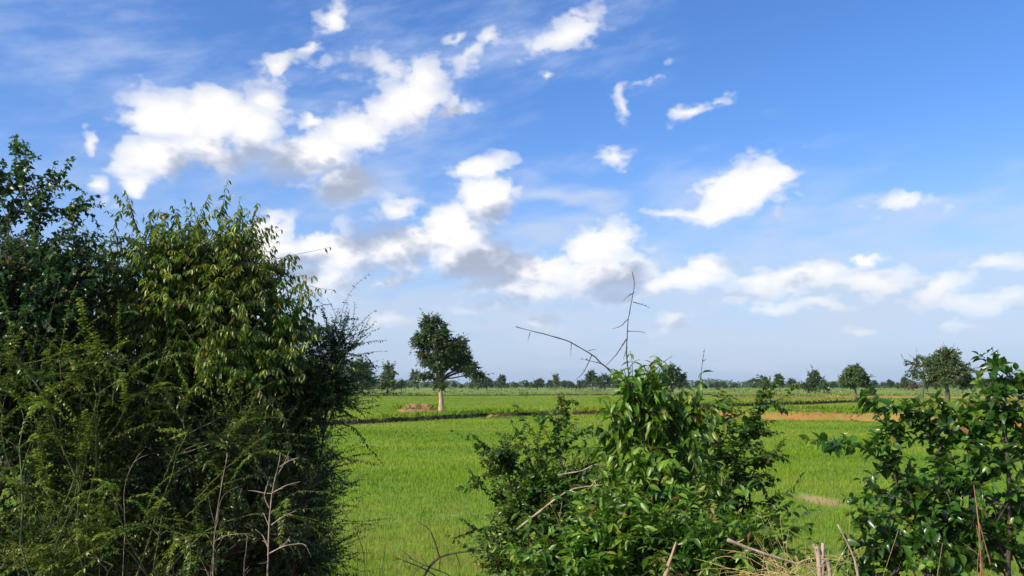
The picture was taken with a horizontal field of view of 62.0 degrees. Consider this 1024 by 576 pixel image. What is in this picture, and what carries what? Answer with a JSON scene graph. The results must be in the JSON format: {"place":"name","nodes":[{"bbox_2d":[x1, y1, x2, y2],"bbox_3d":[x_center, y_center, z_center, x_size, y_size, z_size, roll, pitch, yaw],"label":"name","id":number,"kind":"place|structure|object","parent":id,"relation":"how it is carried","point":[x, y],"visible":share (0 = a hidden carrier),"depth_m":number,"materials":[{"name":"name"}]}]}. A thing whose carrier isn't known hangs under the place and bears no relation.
{"place":"outdoors","nodes":[
{"label":"outdoors","id":0,"kind":"place"},
{"bbox_2d":[316,410,604,426],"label":"earth bank","id":1,"kind":"structure","parent":0,"point":[419,418],"depth_m":60.04,"materials":[{"name":"soil"}]},
{"bbox_2d":[485,412,520,417],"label":"earth bank","id":2,"kind":"structure","parent":0,"point":[503,414],"depth_m":65.79,"materials":[{"name":"brown soil"}]},
{"bbox_2d":[0,386,1023,575],"bbox_3d":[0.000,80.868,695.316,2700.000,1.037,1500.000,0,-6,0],"label":"ground","id":3,"kind":"structure","parent":0,"point":[812,497],"depth_m":23.72,"materials":[{"name":"green plant"}]},
{"bbox_2d":[0,134,175,575],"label":"round leaved shrub","id":4,"kind":"object","parent":3,"relation":"on","point":[36,294],"visible":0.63,"depth_m":4.28,"materials":[{"name":"green plant"}]},
{"bbox_2d":[0,282,354,575],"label":"feathery creeper","id":5,"kind":"object","parent":3,"relation":"on","point":[63,548],"visible":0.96,"depth_m":3.93,"materials":[{"name":"green plant"}]},
{"bbox_2d":[108,449,248,575],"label":"dead sapling","id":6,"kind":"object","parent":3,"relation":"on","point":[215,524],"visible":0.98,"depth_m":3.80,"materials":[{"name":"brown wood"}]},
{"bbox_2d":[0,180,384,575],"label":"drooping shrub","id":7,"kind":"object","parent":3,"relation":"on","point":[203,293],"visible":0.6,"depth_m":4.55,"materials":[{"name":"green plant"}]},
{"bbox_2d":[0,273,406,575],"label":"thorny shrub","id":8,"kind":"object","parent":3,"relation":"on","point":[324,390],"visible":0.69,"depth_m":4.32,"materials":[{"name":"green plant"}]},
{"bbox_2d":[248,452,310,575],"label":"dead sapling","id":9,"kind":"object","parent":3,"relation":"on","point":[268,553],"visible":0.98,"depth_m":3.81,"materials":[{"name":"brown wood"}]},
{"bbox_2d":[348,358,378,391],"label":"tree","id":10,"kind":"object","parent":3,"relation":"on","point":[368,364],"visible":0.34,"depth_m":240.47,"materials":[{"name":"green plant"}]},
{"bbox_2d":[330,459,398,575],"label":"dry weed","id":11,"kind":"object","parent":3,"relation":"on","point":[363,540],"visible":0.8,"depth_m":5.45,"materials":[{"name":"plant"}]},
{"bbox_2d":[371,359,400,390],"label":"tree","id":12,"kind":"object","parent":3,"relation":"on","point":[388,380],"visible":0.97,"depth_m":220.83,"materials":[{"name":"green plant"}]},
{"bbox_2d":[396,378,407,390],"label":"tree","id":13,"kind":"object","parent":3,"relation":"on","point":[402,385],"visible":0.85,"depth_m":311.74,"materials":[{"name":"green plant"}]},
{"bbox_2d":[407,368,419,390],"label":"tree","id":14,"kind":"object","parent":3,"relation":"on","point":[413,378],"visible":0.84,"depth_m":353.60,"materials":[{"name":"green plant"}]},
{"bbox_2d":[397,403,436,411],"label":"earth mound","id":15,"kind":"object","parent":3,"relation":"on","point":[424,408],"visible":0.77,"depth_m":78.05,"materials":[{"name":"brown soil"}]},
{"bbox_2d":[392,521,506,575],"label":"fallen branch","id":16,"kind":"object","parent":3,"relation":"on","point":[432,563],"visible":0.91,"depth_m":4.47,"materials":[{"name":"brown wood"}]},
{"bbox_2d":[407,308,493,412],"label":"lone tree","id":17,"kind":"object","parent":3,"relation":"on","point":[453,354],"visible":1,"depth_m":74.73,"materials":[{"name":"green plant"}]},
{"bbox_2d":[468,378,479,389],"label":"tree","id":18,"kind":"object","parent":3,"relation":"on","point":[475,383],"visible":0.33,"depth_m":378.67,"materials":[{"name":"green plant"}]},
{"bbox_2d":[476,377,494,390],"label":"tree","id":19,"kind":"object","parent":3,"relation":"on","point":[488,382],"visible":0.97,"depth_m":353.28,"materials":[{"name":"green plant"}]},
{"bbox_2d":[494,373,506,389],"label":"tree","id":20,"kind":"object","parent":3,"relation":"on","point":[501,380],"visible":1,"depth_m":378.31,"materials":[{"name":"green plant"}]},
{"bbox_2d":[440,392,611,575],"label":"leaved shrub","id":21,"kind":"object","parent":3,"relation":"on","point":[521,499],"visible":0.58,"depth_m":4.19,"materials":[{"name":"green plant"}]},
{"bbox_2d":[523,381,530,387],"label":"tree","id":22,"kind":"object","parent":3,"relation":"on","point":[526,384],"visible":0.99,"depth_m":480.45,"materials":[{"name":"green plant"}]},
{"bbox_2d":[344,393,720,395],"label":"earth bank","id":23,"kind":"structure","parent":3,"relation":"on","point":[498,394],"depth_m":193.38,"materials":[{"name":"soil"}]},
{"bbox_2d":[308,391,1023,420],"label":"bank grass","id":24,"kind":"structure","parent":23,"relation":"on","point":[511,409],"depth_m":74.93,"materials":[{"name":"green plant"}]},
{"bbox_2d":[529,377,544,389],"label":"tree","id":25,"kind":"object","parent":3,"relation":"on","point":[539,382],"visible":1,"depth_m":407.65,"materials":[{"name":"green plant"}]},
{"bbox_2d":[545,379,553,387],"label":"tree","id":26,"kind":"object","parent":3,"relation":"on","point":[549,383],"visible":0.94,"depth_m":497.65,"materials":[{"name":"green plant"}]},
{"bbox_2d":[552,374,560,388],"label":"tree","id":27,"kind":"object","parent":3,"relation":"on","point":[556,381],"visible":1,"depth_m":378.65,"materials":[{"name":"green plant"}]},
{"bbox_2d":[560,380,567,388],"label":"tree","id":28,"kind":"object","parent":3,"relation":"on","point":[564,384],"visible":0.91,"depth_m":484.31,"materials":[{"name":"green plant"}]},
{"bbox_2d":[567,381,576,388],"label":"tree","id":29,"kind":"object","parent":3,"relation":"on","point":[571,384],"visible":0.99,"depth_m":407.75,"materials":[{"name":"green plant"}]},
{"bbox_2d":[576,380,582,389],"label":"tree","id":30,"kind":"object","parent":3,"relation":"on","point":[579,385],"visible":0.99,"depth_m":402.75,"materials":[{"name":"green plant"}]},
{"bbox_2d":[584,370,598,389],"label":"tree","id":31,"kind":"object","parent":3,"relation":"on","point":[591,376],"visible":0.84,"depth_m":407.80,"materials":[{"name":"green plant"}]},
{"bbox_2d":[171,387,1019,396],"bbox_3d":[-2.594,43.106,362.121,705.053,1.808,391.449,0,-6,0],"label":"scrub","id":32,"kind":"object","parent":3,"relation":"on","point":[819,392],"visible":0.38,"depth_m":278.52,"materials":[{"name":"green plant"}]},
{"bbox_2d":[593,372,614,389],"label":"tree","id":33,"kind":"object","parent":3,"relation":"on","point":[605,378],"visible":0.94,"depth_m":378.57,"materials":[{"name":"green plant"}]},
{"bbox_2d":[612,379,620,388],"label":"tree","id":34,"kind":"object","parent":3,"relation":"on","point":[614,385],"visible":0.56,"depth_m":451.14,"materials":[{"name":"green plant"}]},
{"bbox_2d":[516,272,751,531],"bbox_3d":[0.602,0.975,3.768,0.910,2.129,0.812,4,-8,-35],"label":"broad leaved shrub","id":35,"kind":"object","parent":3,"relation":"on","point":[646,413],"visible":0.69,"depth_m":3.81,"materials":[{"name":"green plant"}]},
{"bbox_2d":[516,464,603,539],"bbox_3d":[0.219,1.120,3.747,0.242,0.688,0.340,6,-9,-41],"label":"dead branch","id":36,"kind":"object","parent":35,"relation":"attached to","point":[539,511],"visible":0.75,"depth_m":3.73,"materials":[{"name":"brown wood"}]},
{"bbox_2d":[491,449,826,575],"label":"shrub","id":37,"kind":"object","parent":3,"relation":"on","point":[629,543],"visible":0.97,"depth_m":3.31,"materials":[{"name":"green plant"}]},
{"bbox_2d":[663,542,677,575],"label":"cut stake","id":38,"kind":"object","parent":37,"relation":"in","point":[666,570],"visible":0.99,"depth_m":3.10,"materials":[{"name":"beige wood"}]},
{"bbox_2d":[345,378,988,387],"bbox_3d":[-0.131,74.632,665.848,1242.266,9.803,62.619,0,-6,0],"label":"wood","id":39,"kind":"object","parent":3,"relation":"on","point":[745,384],"visible":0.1,"depth_m":650.61,"materials":[{"name":"green plant"}]},
{"bbox_2d":[656,361,693,392],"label":"dark tree","id":40,"kind":"object","parent":3,"relation":"on","point":[678,379],"visible":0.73,"depth_m":220.31,"materials":[{"name":"green plant"}]},
{"bbox_2d":[712,381,719,388],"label":"tree","id":41,"kind":"object","parent":3,"relation":"on","point":[715,384],"visible":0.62,"depth_m":475.76,"materials":[{"name":"green plant"}]},
{"bbox_2d":[718,381,727,388],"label":"tree","id":42,"kind":"object","parent":3,"relation":"on","point":[722,383],"visible":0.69,"depth_m":447.70,"materials":[{"name":"green plant"}]},
{"bbox_2d":[729,383,737,388],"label":"tree","id":43,"kind":"object","parent":3,"relation":"on","point":[734,385],"visible":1,"depth_m":442.41,"materials":[{"name":"green plant"}]},
{"bbox_2d":[680,374,821,572],"bbox_3d":[1.107,1.337,4.385,0.898,1.778,0.595,-2,-7,15],"label":"leaved shrub","id":44,"kind":"object","parent":3,"relation":"on","point":[733,468],"visible":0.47,"depth_m":4.40,"materials":[{"name":"green plant"}]},
{"bbox_2d":[747,378,758,385],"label":"tree","id":45,"kind":"object","parent":3,"relation":"on","point":[754,379],"visible":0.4,"depth_m":661.07,"materials":[{"name":"green plant"}]},
{"bbox_2d":[758,376,768,387],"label":"tree","id":46,"kind":"object","parent":3,"relation":"on","point":[764,378],"visible":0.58,"depth_m":378.21,"materials":[{"name":"green plant"}]},
{"bbox_2d":[773,372,784,390],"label":"tree","id":47,"kind":"object","parent":3,"relation":"on","point":[778,376],"visible":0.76,"depth_m":331.13,"materials":[{"name":"green plant"}]},
{"bbox_2d":[785,378,795,385],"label":"tree","id":48,"kind":"object","parent":3,"relation":"on","point":[790,381],"visible":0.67,"depth_m":533.58,"materials":[{"name":"green plant"}]},
{"bbox_2d":[659,511,942,575],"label":"straw","id":49,"kind":"object","parent":3,"relation":"on","point":[778,571],"visible":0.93,"depth_m":2.92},
{"bbox_2d":[727,538,815,574],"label":"fallen branch","id":50,"kind":"object","parent":49,"relation":"on","point":[738,543],"visible":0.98,"depth_m":2.91,"materials":[{"name":"brown wood"}]},
{"bbox_2d":[812,543,831,575],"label":"broken stump","id":51,"kind":"object","parent":49,"relation":"on","point":[819,553],"visible":0.97,"depth_m":2.91,"materials":[{"name":"brown wood"}]},
{"bbox_2d":[837,524,858,575],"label":"dead cane","id":52,"kind":"object","parent":49,"relation":"on","point":[856,566],"visible":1,"depth_m":2.72,"materials":[{"name":"brown wood"}]},
{"bbox_2d":[963,485,991,575],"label":"dead cane","id":53,"kind":"object","parent":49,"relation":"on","point":[980,555],"visible":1,"depth_m":2.33,"materials":[{"name":"brown wood"}]},
{"bbox_2d":[799,364,832,393],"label":"spiky tree","id":54,"kind":"object","parent":3,"relation":"on","point":[813,382],"visible":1,"depth_m":240.64,"materials":[{"name":"green plant"}]},
{"bbox_2d":[828,381,837,387],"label":"tree","id":55,"kind":"object","parent":3,"relation":"on","point":[833,384],"visible":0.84,"depth_m":451.74,"materials":[{"name":"green plant"}]},
{"bbox_2d":[838,362,875,397],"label":"round tree","id":56,"kind":"object","parent":3,"relation":"on","point":[853,376],"visible":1,"depth_m":155.66,"materials":[{"name":"green plant"}]},
{"bbox_2d":[868,385,876,395],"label":"tree","id":57,"kind":"object","parent":3,"relation":"on","point":[873,390],"visible":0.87,"depth_m":165.70,"materials":[{"name":"green plant"}]},
{"bbox_2d":[870,379,877,386],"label":"tree","id":58,"kind":"object","parent":3,"relation":"on","point":[874,383],"visible":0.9,"depth_m":481.16,"materials":[{"name":"green plant"}]},
{"bbox_2d":[885,379,894,388],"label":"tree","id":59,"kind":"object","parent":3,"relation":"on","point":[889,383],"visible":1,"depth_m":450.14,"materials":[{"name":"green plant"}]},
{"bbox_2d":[899,381,908,389],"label":"tree","id":60,"kind":"object","parent":3,"relation":"on","point":[904,385],"visible":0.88,"depth_m":429.78,"materials":[{"name":"green plant"}]},
{"bbox_2d":[899,376,909,388],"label":"tree","id":61,"kind":"object","parent":3,"relation":"on","point":[904,379],"visible":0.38,"depth_m":441.82,"materials":[{"name":"green plant"}]},
{"bbox_2d":[798,346,1023,575],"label":"glossy shrub","id":62,"kind":"object","parent":3,"relation":"on","point":[933,514],"visible":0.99,"depth_m":3.23,"materials":[{"name":"green plant"}]},
{"bbox_2d":[907,381,918,390],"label":"brown bush","id":63,"kind":"object","parent":3,"relation":"on","point":[913,385],"visible":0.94,"depth_m":331.00,"materials":[{"name":"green plant"}]},
{"bbox_2d":[902,348,927,398],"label":"thin tree","id":64,"kind":"object","parent":3,"relation":"on","point":[917,366],"visible":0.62,"depth_m":147.46,"materials":[{"name":"green plant"}]},
{"bbox_2d":[913,342,977,401],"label":"tree","id":65,"kind":"object","parent":3,"relation":"on","point":[942,363],"visible":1,"depth_m":105.84,"materials":[{"name":"green plant"}]},
{"bbox_2d":[985,381,994,385],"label":"tree","id":66,"kind":"object","parent":3,"relation":"on","point":[990,383],"visible":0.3,"depth_m":331.76,"materials":[{"name":"green plant"}]},
{"bbox_2d":[959,401,1023,404],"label":"earth bank","id":67,"kind":"structure","parent":3,"relation":"on","point":[1022,402],"depth_m":106.53,"materials":[{"name":"brown soil"}]},
{"bbox_2d":[0,0,1023,385],"label":"sky","id":68,"kind":"structure","parent":0,"point":[785,187],"materials":[{"name":"blue"}]},
{"bbox_2d":[679,399,880,407],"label":"earth bank","id":69,"kind":"structure","parent":0,"point":[799,403],"depth_m":106.09,"materials":[{"name":"soil"}]},
{"bbox_2d":[689,411,1020,428],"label":"earth bank","id":70,"kind":"structure","parent":0,"point":[841,416],"depth_m":60.35,"materials":[{"name":"orange soil"}]},
{"bbox_2d":[710,395,1017,398],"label":"earth bank","id":71,"kind":"structure","parent":0,"point":[857,396],"depth_m":163.25,"materials":[{"name":"brown soil"}]},
{"bbox_2d":[777,409,978,416],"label":"earth bank","id":72,"kind":"structure","parent":0,"point":[834,411],"depth_m":76.27,"materials":[{"name":"soil"}]}
]}

